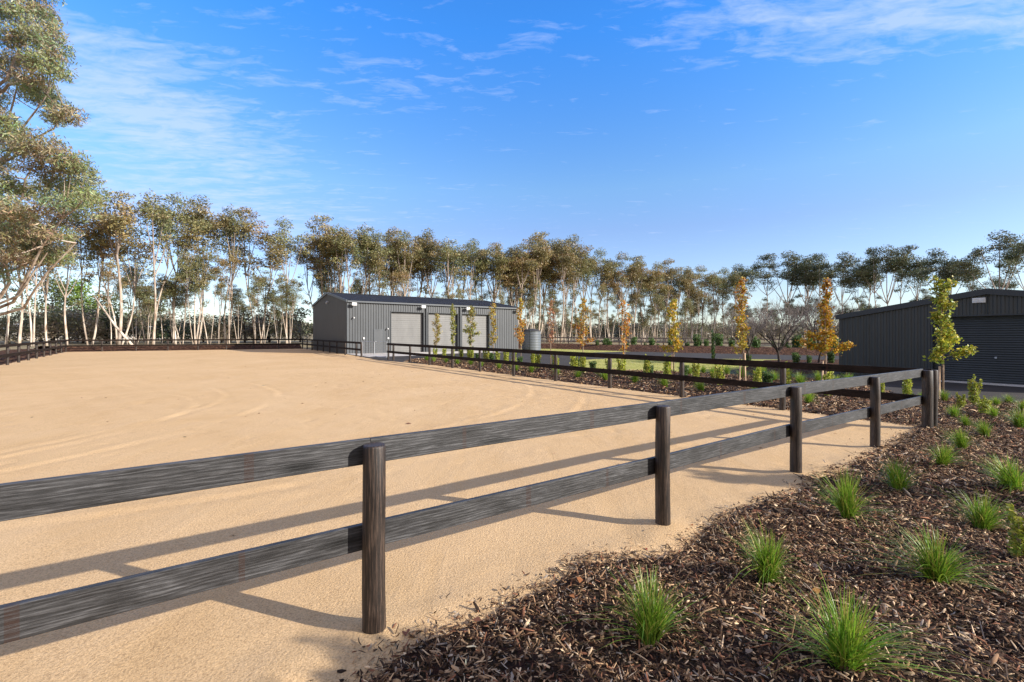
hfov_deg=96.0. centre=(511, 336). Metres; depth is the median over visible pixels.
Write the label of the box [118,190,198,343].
gum tree
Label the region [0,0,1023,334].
sky
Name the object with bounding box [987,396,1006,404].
grass tuft
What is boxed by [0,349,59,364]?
mulch bank
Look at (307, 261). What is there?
gum tree
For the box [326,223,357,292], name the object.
gum tree
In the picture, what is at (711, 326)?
scrub bush
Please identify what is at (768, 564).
grass tuft
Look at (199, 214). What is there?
gum tree
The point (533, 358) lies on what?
shrub
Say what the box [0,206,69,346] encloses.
gum tree
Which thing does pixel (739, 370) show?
tree stake
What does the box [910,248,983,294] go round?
gum tree
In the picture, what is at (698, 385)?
grass tuft
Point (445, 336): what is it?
roller door
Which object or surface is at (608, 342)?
shrub
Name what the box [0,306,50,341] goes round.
scrub bush
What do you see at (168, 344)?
rail fence
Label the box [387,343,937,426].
rail fence
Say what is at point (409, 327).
roller door
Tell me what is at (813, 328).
bare tree
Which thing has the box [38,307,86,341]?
scrub bush
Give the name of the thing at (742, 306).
young tree
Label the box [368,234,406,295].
gum tree
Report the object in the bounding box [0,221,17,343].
gum tree
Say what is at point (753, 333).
bare tree
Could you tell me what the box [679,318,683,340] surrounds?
slim gum tree
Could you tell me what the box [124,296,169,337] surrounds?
broadleaf tree
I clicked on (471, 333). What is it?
young tree
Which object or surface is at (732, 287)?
gum tree
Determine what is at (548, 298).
slim gum tree
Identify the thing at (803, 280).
gum tree
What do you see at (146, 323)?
scrub bush
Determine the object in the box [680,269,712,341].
gum tree
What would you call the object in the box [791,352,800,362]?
shrub
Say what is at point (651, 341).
shrub
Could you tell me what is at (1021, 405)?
grass tuft
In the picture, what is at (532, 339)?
water tank
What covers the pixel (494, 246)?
gum tree
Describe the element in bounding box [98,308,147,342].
scrub bush
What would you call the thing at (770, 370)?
garden ground
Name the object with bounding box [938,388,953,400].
grass tuft
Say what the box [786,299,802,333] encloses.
slim gum tree
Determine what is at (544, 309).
slim gum tree
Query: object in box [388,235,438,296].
gum tree
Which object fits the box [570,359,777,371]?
lawn
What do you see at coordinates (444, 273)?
gum tree
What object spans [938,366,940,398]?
tree stake
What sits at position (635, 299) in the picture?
slim gum tree
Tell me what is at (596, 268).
gum tree
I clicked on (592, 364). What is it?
shrub
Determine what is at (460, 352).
shrub
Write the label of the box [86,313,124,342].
scrub bush
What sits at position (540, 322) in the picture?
slim gum tree
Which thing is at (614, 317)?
slim gum tree
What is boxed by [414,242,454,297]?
gum tree
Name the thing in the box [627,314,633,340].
slim gum tree
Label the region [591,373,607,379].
grass tuft
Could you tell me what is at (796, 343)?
shrub
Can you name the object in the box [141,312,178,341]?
scrub bush
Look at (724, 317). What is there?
slim gum tree
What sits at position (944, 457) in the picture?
grass tuft
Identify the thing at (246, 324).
scrub bush
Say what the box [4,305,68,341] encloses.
scrub bush
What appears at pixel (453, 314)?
young tree
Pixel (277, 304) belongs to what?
slim gum tree
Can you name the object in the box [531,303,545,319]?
slim gum tree
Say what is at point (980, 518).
grass tuft
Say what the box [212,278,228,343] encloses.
slim gum tree
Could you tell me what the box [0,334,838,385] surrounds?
ground
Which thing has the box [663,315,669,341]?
slim gum tree
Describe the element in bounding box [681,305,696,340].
slim gum tree
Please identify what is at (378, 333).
entry door
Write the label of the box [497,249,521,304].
gum tree
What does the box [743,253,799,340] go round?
gum tree
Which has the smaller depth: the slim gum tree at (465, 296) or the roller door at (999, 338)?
the roller door at (999, 338)
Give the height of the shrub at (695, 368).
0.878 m
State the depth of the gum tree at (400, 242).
75.01 m
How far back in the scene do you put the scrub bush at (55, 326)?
71.16 m
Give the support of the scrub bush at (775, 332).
on the ground at (205, 342)
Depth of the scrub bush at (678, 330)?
130.06 m
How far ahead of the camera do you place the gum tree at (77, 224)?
60.59 m
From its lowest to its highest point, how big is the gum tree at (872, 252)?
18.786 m
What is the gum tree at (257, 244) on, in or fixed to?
on the ground at (205, 342)
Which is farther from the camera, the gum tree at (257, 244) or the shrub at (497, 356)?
the gum tree at (257, 244)
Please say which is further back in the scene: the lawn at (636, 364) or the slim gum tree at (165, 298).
the slim gum tree at (165, 298)
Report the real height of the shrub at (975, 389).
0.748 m
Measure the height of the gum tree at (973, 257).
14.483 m
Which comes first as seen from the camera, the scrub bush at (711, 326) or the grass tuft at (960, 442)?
the grass tuft at (960, 442)
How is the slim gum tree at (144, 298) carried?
on the ground at (205, 342)
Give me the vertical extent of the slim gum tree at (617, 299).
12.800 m
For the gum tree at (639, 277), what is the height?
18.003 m
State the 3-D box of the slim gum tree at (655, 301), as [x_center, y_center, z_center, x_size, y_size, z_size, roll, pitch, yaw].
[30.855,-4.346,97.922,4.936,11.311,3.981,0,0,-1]
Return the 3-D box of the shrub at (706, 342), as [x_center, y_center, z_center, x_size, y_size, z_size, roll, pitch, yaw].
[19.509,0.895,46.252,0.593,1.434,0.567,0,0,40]
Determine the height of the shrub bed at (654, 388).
0.350 m
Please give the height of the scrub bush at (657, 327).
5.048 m
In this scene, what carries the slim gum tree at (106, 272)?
on the ground at (205, 342)
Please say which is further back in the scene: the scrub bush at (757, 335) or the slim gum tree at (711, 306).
the scrub bush at (757, 335)
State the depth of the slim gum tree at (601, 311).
92.24 m
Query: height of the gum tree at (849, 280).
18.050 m
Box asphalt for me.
[349,352,1023,402]
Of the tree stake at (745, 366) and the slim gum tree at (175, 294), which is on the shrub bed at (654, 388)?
the tree stake at (745, 366)
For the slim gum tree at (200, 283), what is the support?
on the ground at (205, 342)
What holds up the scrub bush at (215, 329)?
on the ground at (205, 342)
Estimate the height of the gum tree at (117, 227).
19.982 m
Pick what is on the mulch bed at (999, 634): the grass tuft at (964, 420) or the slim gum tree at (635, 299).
the grass tuft at (964, 420)
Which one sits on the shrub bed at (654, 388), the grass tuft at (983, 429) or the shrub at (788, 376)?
the shrub at (788, 376)
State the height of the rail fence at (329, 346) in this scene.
1.583 m
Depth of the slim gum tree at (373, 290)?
77.07 m
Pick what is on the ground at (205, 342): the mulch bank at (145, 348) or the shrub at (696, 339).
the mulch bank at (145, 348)
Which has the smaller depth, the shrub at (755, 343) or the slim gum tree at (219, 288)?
the shrub at (755, 343)
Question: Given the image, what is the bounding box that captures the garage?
[835,288,1023,386]
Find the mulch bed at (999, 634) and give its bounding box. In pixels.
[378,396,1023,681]
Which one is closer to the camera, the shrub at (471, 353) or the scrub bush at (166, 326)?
the shrub at (471, 353)
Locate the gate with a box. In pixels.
[362,341,386,357]
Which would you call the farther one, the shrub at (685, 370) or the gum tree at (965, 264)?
the gum tree at (965, 264)
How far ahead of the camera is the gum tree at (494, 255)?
82.38 m
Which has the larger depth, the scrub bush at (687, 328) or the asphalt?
the scrub bush at (687, 328)
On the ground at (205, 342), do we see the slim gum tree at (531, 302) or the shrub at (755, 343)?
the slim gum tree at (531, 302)
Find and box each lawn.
[541,349,626,352]
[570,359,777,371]
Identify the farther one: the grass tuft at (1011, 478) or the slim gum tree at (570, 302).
the slim gum tree at (570, 302)
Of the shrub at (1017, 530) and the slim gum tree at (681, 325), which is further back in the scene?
the slim gum tree at (681, 325)
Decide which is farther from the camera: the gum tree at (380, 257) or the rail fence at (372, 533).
the gum tree at (380, 257)
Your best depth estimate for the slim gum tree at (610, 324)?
101.20 m
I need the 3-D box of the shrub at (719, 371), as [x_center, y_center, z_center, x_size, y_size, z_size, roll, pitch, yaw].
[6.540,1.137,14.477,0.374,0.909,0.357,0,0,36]
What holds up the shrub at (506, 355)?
on the shrub bed at (654, 388)
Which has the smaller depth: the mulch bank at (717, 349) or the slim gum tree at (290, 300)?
the mulch bank at (717, 349)
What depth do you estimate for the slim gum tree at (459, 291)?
78.14 m
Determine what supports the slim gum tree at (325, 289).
on the ground at (205, 342)
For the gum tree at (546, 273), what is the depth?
90.00 m
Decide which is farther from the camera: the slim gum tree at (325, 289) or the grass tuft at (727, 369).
the slim gum tree at (325, 289)
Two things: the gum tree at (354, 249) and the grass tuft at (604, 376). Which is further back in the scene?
the gum tree at (354, 249)
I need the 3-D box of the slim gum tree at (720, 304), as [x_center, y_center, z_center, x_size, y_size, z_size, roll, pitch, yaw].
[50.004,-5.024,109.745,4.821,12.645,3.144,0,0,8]
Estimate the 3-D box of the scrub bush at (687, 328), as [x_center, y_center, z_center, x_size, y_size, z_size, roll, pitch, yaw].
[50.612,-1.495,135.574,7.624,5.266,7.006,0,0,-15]
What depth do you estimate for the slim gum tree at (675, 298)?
103.84 m
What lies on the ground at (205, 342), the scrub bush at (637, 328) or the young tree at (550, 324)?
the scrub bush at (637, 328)
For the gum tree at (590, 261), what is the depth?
94.63 m
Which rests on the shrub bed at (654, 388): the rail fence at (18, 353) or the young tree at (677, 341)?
the young tree at (677, 341)
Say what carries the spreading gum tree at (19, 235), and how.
on the ground at (205, 342)
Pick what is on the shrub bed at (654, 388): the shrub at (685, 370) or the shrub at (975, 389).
the shrub at (685, 370)
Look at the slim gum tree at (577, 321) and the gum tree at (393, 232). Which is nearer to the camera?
the gum tree at (393, 232)
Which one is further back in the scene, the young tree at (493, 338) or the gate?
the gate
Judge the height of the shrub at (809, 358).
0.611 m
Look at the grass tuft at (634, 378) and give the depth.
15.53 m
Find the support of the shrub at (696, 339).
on the mulch bank at (717, 349)
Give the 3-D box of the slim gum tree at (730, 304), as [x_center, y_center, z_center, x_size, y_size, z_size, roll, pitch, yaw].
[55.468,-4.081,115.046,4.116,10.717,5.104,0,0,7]
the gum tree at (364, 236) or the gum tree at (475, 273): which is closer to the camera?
the gum tree at (364, 236)
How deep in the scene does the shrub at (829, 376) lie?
11.95 m
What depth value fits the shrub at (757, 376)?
13.41 m
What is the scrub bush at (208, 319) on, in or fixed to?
on the ground at (205, 342)
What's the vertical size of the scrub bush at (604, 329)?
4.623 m
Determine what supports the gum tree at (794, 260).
on the ground at (205, 342)
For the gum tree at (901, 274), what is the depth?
81.82 m
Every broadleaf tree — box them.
[14,271,84,339]
[56,276,101,341]
[83,289,138,341]
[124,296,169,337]
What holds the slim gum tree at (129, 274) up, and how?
on the ground at (205, 342)
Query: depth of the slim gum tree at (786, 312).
108.59 m
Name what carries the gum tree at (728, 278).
on the ground at (205, 342)
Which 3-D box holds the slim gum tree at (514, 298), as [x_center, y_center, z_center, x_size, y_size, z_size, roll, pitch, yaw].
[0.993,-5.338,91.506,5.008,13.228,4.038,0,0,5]
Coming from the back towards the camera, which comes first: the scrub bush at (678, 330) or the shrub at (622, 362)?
the scrub bush at (678, 330)
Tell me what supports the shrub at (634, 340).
on the mulch bank at (717, 349)
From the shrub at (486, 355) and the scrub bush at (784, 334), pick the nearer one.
the shrub at (486, 355)
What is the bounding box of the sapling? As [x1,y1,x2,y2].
[710,329,715,358]
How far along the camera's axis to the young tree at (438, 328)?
35.77 m
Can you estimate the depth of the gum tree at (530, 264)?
83.37 m
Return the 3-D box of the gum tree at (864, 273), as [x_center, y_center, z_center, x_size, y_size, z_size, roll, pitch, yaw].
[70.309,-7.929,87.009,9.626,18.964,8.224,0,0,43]
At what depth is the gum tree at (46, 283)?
58.61 m
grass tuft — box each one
[552,564,729,669]
[569,371,584,377]
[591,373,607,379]
[628,370,639,382]
[657,378,671,386]
[688,382,712,390]
[700,365,707,372]
[722,511,824,621]
[724,366,732,373]
[729,367,751,376]
[735,565,1011,681]
[765,370,778,379]
[793,372,813,382]
[797,465,912,526]
[802,393,818,402]
[811,370,821,380]
[821,518,1021,595]
[861,454,950,496]
[916,442,985,466]
[926,485,1022,531]
[933,426,993,449]
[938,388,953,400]
[945,403,964,419]
[956,451,1023,493]
[958,414,982,425]
[969,419,994,438]
[976,404,1004,415]
[986,394,1020,402]
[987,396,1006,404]
[992,406,1023,427]
[1009,397,1023,412]
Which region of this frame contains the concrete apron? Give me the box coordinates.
[352,351,494,356]
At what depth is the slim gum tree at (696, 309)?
110.53 m
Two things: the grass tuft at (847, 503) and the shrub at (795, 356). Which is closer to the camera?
the grass tuft at (847, 503)
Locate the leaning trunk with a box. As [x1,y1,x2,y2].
[94,296,133,344]
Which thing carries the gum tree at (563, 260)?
on the ground at (205, 342)
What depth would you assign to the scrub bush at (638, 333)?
137.90 m
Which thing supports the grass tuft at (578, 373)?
on the shrub bed at (654, 388)
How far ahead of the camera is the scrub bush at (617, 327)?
124.84 m
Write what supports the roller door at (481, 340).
in the shed
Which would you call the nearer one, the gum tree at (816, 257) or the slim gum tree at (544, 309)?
the slim gum tree at (544, 309)
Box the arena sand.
[0,349,937,681]
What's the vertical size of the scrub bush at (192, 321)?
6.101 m
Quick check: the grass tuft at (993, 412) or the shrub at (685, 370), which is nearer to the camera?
the grass tuft at (993, 412)
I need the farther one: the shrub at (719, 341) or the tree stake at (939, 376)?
the shrub at (719, 341)
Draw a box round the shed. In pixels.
[311,292,518,353]
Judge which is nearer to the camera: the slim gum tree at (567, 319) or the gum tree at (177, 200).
the gum tree at (177, 200)
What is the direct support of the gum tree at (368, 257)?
on the ground at (205, 342)
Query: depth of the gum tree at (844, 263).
94.90 m
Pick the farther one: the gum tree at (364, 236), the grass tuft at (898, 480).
the gum tree at (364, 236)
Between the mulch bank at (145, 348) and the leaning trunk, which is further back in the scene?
the leaning trunk
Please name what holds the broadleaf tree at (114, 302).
on the ground at (205, 342)
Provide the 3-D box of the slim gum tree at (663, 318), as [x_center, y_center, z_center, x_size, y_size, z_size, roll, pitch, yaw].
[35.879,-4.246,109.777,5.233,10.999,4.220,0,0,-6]
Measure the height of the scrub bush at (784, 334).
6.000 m
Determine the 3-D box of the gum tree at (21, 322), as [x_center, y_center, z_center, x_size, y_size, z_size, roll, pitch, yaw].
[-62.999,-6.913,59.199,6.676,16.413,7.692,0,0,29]
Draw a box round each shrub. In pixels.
[458,349,463,356]
[468,350,473,357]
[482,347,489,362]
[495,352,499,359]
[503,348,508,360]
[531,354,534,362]
[535,354,541,367]
[569,356,577,370]
[579,357,585,372]
[588,361,596,367]
[606,338,611,344]
[616,359,625,376]
[630,337,637,344]
[643,354,650,378]
[648,338,655,344]
[662,354,671,373]
[677,365,688,375]
[691,363,699,383]
[692,334,701,345]
[704,338,708,345]
[714,333,723,345]
[714,364,725,385]
[727,338,734,345]
[752,336,760,347]
[752,367,761,388]
[761,370,773,382]
[779,361,791,383]
[791,334,801,346]
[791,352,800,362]
[806,355,811,362]
[822,371,833,395]
[827,351,835,362]
[880,383,884,391]
[902,379,913,394]
[954,392,966,406]
[967,374,982,402]
[976,395,991,412]
[1004,503,1023,558]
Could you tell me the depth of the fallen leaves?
3.12 m
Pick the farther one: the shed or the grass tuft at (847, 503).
the shed
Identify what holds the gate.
attached to the rail fence at (681, 377)
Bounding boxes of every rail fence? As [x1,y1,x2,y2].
[0,340,66,364]
[0,369,933,644]
[65,339,301,351]
[302,339,361,356]
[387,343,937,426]
[541,337,815,344]
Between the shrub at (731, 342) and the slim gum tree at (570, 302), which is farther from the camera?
the slim gum tree at (570, 302)
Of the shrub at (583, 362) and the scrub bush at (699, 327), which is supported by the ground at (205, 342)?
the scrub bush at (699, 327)
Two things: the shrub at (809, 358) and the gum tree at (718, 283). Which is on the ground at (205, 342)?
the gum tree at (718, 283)
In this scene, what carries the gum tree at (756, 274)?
on the ground at (205, 342)
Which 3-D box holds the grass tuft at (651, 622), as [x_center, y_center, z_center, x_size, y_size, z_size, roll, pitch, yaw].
[0.765,1.524,2.529,0.693,0.470,1.263,3,-12,45]
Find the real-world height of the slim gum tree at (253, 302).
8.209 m
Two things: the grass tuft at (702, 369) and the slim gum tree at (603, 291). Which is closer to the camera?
the grass tuft at (702, 369)
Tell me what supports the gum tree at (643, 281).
on the ground at (205, 342)
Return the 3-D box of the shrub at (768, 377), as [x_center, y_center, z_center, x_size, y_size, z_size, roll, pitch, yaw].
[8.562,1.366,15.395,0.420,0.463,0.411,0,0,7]
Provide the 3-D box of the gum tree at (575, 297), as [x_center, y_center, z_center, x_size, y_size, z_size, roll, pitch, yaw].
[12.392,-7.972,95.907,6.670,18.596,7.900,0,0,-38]
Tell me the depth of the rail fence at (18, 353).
27.91 m
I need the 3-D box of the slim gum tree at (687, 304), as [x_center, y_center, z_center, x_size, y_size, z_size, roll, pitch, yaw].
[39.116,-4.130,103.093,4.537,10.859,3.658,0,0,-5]
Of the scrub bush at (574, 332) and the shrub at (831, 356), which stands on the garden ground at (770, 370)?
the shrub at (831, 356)
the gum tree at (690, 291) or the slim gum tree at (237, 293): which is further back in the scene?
the gum tree at (690, 291)
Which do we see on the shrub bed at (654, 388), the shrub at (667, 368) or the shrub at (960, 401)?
the shrub at (667, 368)
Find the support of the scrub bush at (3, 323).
on the ground at (205, 342)
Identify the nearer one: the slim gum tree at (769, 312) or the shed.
the shed
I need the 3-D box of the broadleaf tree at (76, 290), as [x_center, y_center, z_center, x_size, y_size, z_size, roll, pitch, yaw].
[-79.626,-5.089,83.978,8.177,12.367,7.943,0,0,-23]
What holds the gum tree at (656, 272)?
on the ground at (205, 342)
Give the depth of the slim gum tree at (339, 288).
79.05 m
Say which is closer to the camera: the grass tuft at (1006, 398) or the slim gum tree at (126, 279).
the grass tuft at (1006, 398)
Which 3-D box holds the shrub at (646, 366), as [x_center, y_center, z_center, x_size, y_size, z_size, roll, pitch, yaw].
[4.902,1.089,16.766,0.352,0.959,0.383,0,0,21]
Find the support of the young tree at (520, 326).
on the shrub bed at (654, 388)
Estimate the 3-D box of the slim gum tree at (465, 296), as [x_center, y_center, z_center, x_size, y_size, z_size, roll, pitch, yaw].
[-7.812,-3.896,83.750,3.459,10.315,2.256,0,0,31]
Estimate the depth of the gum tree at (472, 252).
80.25 m
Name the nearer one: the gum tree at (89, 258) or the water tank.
the water tank
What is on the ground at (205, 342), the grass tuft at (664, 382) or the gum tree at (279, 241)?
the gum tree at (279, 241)
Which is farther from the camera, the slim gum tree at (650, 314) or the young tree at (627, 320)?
the slim gum tree at (650, 314)
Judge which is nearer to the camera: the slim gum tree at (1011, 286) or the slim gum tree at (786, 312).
the slim gum tree at (1011, 286)
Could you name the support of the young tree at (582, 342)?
on the shrub bed at (654, 388)
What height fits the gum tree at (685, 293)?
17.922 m
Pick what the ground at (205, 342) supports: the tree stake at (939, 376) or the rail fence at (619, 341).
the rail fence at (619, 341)
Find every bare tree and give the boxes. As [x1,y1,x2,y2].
[717,300,778,359]
[732,291,821,361]
[786,291,864,362]
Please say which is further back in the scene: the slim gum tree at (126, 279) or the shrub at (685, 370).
the slim gum tree at (126, 279)
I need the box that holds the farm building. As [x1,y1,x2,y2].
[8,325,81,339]
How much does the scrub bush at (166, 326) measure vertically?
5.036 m
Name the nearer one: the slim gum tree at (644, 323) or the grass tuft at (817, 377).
the grass tuft at (817, 377)
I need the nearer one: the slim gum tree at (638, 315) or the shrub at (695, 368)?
the shrub at (695, 368)
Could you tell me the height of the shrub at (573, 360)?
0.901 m
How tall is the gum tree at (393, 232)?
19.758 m
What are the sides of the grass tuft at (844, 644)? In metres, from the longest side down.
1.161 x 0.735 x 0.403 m
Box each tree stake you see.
[739,357,740,379]
[744,353,745,380]
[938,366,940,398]
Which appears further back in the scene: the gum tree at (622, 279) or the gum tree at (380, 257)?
the gum tree at (622, 279)
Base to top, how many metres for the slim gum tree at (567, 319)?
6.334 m
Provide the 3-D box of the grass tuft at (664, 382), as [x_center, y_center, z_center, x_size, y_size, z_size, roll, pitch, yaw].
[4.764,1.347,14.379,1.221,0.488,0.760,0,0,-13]
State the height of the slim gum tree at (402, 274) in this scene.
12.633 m
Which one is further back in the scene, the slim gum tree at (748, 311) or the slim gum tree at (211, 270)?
the slim gum tree at (748, 311)
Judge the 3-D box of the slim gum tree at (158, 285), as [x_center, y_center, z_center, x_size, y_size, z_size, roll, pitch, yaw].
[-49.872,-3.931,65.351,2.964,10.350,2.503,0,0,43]
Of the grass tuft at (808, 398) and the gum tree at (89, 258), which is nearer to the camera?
the grass tuft at (808, 398)
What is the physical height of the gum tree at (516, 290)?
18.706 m
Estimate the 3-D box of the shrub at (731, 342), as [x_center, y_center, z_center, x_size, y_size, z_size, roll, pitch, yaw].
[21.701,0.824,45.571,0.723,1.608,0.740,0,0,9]
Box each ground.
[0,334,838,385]
[746,359,838,373]
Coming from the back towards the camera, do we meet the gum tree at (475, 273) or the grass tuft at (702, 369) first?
the gum tree at (475, 273)
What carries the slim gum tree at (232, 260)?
on the ground at (205, 342)
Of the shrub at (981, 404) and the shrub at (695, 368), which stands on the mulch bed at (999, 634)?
the shrub at (981, 404)
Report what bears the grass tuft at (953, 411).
on the mulch bed at (999, 634)
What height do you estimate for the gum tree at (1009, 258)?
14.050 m
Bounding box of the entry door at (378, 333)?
[374,329,383,352]
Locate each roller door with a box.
[390,311,423,351]
[428,312,457,351]
[462,313,489,350]
[931,313,1023,384]
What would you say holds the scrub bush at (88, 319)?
on the ground at (205, 342)
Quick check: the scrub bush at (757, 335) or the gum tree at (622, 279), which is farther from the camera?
the scrub bush at (757, 335)
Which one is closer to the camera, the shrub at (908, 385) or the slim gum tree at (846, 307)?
the shrub at (908, 385)
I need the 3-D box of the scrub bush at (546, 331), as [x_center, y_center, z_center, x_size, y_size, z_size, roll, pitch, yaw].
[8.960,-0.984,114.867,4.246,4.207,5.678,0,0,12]
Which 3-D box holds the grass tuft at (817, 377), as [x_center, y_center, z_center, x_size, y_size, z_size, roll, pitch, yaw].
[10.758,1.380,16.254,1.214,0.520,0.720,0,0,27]
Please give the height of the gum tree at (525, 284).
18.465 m
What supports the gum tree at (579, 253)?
on the ground at (205, 342)
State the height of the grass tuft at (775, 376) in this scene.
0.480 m
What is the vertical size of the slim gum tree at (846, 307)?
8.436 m
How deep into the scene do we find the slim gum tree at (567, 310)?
90.64 m
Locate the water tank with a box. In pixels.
[522,329,540,349]
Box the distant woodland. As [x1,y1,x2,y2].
[1,319,838,337]
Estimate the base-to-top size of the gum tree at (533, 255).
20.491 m
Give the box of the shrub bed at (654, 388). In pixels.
[407,358,868,396]
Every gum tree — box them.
[0,0,111,315]
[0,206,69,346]
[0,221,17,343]
[0,238,53,342]
[32,239,58,345]
[41,237,99,344]
[61,206,113,344]
[73,187,162,344]
[94,262,129,344]
[112,275,139,344]
[114,260,153,343]
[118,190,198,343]
[131,280,161,343]
[141,192,213,343]
[148,273,168,343]
[157,259,197,343]
[157,277,192,343]
[167,246,212,343]
[172,194,226,343]
[187,248,223,343]
[207,204,254,343]
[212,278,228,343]
[213,248,241,343]
[222,207,290,343]
[225,284,249,343]
[242,270,278,343]
[247,294,260,333]
[260,215,313,342]
[268,290,290,342]
[274,273,303,342]
[291,214,348,308]
[311,266,337,298]
[312,229,349,292]
[325,227,385,293]
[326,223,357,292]
[333,281,345,292]
[346,222,386,293]
[346,271,364,293]
[349,236,393,293]
[355,282,378,294]
[366,229,396,294]
[367,265,391,294]
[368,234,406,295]
[375,226,407,295]
[387,265,410,295]
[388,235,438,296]
[389,229,423,295]
[409,228,441,296]
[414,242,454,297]
[428,238,473,297]
[433,244,478,298]
[445,283,465,298]
[454,238,487,299]
[461,287,474,299]
[465,248,493,299]
[465,279,489,300]
[474,242,515,303]
[475,242,510,301]
[487,244,542,321]
[488,281,505,303]
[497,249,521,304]
[505,282,527,310]
[507,246,529,306]
[508,251,545,337]
[513,233,550,328]
[520,231,560,331]
[523,278,540,328]
[527,237,570,342]
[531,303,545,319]
[535,313,544,336]
[536,240,565,342]
[537,306,549,333]
[542,237,581,342]
[543,287,556,342]
[551,305,561,342]
[552,298,569,342]
[553,234,593,342]
[563,264,592,340]
[565,312,570,340]
[567,301,576,335]
[570,255,606,340]
[572,251,595,338]
[573,314,583,342]
[582,305,594,339]
[588,247,619,340]
[591,284,616,336]
[591,307,606,336]
[592,258,629,340]
[605,314,613,332]
[607,251,641,340]
[607,315,616,340]
[610,286,624,336]
[623,258,653,337]
[626,290,643,332]
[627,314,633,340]
[629,288,643,336]
[631,255,669,341]
[636,310,643,330]
[640,314,649,339]
[645,262,673,337]
[645,289,665,341]
[645,310,653,337]
[653,258,684,341]
[656,269,690,335]
[657,301,671,337]
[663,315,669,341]
[668,266,699,341]
[669,290,679,323]
[675,294,693,340]
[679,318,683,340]
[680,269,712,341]
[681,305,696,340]
[689,290,703,333]
[693,265,721,340]
[696,295,712,331]
[697,301,712,335]
[700,271,734,332]
[707,294,717,336]
[710,267,740,340]
[713,291,729,328]
[720,312,728,327]
[725,271,750,337]
[726,299,740,334]
[727,263,761,303]
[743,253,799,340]
[743,305,752,317]
[758,250,820,341]
[761,303,779,340]
[778,300,792,341]
[782,254,822,341]
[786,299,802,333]
[793,300,817,338]
[806,253,843,341]
[817,251,880,313]
[835,255,885,308]
[838,304,853,313]
[853,244,916,305]
[853,246,901,307]
[853,298,872,310]
[884,245,935,303]
[909,288,932,301]
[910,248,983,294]
[951,230,1023,288]
[952,250,986,290]
[970,275,1018,289]
[994,242,1023,289]
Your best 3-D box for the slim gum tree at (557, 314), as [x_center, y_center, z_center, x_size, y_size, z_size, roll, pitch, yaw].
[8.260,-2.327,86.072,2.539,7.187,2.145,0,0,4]
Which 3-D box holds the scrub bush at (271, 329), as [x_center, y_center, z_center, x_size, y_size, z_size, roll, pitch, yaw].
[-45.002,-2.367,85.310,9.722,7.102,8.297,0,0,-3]
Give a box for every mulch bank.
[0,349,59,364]
[34,345,301,351]
[518,343,838,355]
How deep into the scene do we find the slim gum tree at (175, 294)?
63.95 m
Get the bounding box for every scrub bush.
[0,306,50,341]
[0,314,23,343]
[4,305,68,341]
[14,307,80,342]
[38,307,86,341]
[57,307,109,343]
[59,305,107,341]
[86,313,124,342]
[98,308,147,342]
[101,310,151,342]
[125,308,163,341]
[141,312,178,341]
[146,315,197,342]
[172,310,210,341]
[180,313,219,341]
[201,313,240,342]
[209,315,250,342]
[226,309,265,342]
[241,313,277,341]
[247,306,297,341]
[271,310,302,341]
[278,305,312,341]
[540,325,555,339]
[556,321,572,338]
[565,323,585,339]
[585,325,598,339]
[594,325,615,339]
[606,320,636,339]
[623,323,641,339]
[635,324,653,339]
[645,323,668,339]
[669,323,683,337]
[678,323,695,337]
[687,321,708,337]
[703,320,726,337]
[714,324,734,337]
[751,320,772,338]
[763,325,780,338]
[771,323,795,338]
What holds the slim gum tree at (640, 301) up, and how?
on the ground at (205, 342)
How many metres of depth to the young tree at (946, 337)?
11.55 m
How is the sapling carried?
on the ground at (205, 342)
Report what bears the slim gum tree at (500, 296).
on the ground at (205, 342)
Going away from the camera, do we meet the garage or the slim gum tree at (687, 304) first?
the garage
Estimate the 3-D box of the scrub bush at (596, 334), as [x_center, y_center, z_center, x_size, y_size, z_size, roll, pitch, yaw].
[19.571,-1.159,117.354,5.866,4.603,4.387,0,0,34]
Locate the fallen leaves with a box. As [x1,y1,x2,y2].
[31,366,1023,654]
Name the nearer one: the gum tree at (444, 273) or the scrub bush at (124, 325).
the scrub bush at (124, 325)
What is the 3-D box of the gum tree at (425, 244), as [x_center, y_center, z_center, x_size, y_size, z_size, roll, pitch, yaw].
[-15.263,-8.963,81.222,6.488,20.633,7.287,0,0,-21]
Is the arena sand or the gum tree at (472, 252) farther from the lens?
the gum tree at (472, 252)
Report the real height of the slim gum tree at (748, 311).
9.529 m
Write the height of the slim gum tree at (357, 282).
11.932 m
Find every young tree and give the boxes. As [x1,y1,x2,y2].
[431,312,441,344]
[449,303,456,345]
[463,305,480,346]
[488,302,497,355]
[513,297,525,345]
[546,299,555,363]
[569,298,594,351]
[617,299,632,353]
[659,298,683,374]
[731,276,751,379]
[795,277,856,375]
[922,275,978,390]
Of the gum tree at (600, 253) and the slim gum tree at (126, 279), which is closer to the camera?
the slim gum tree at (126, 279)
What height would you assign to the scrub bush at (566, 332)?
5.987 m
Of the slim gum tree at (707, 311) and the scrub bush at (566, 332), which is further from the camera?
the scrub bush at (566, 332)
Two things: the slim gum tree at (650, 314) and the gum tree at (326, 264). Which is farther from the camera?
the slim gum tree at (650, 314)
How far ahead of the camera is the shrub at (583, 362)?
19.14 m

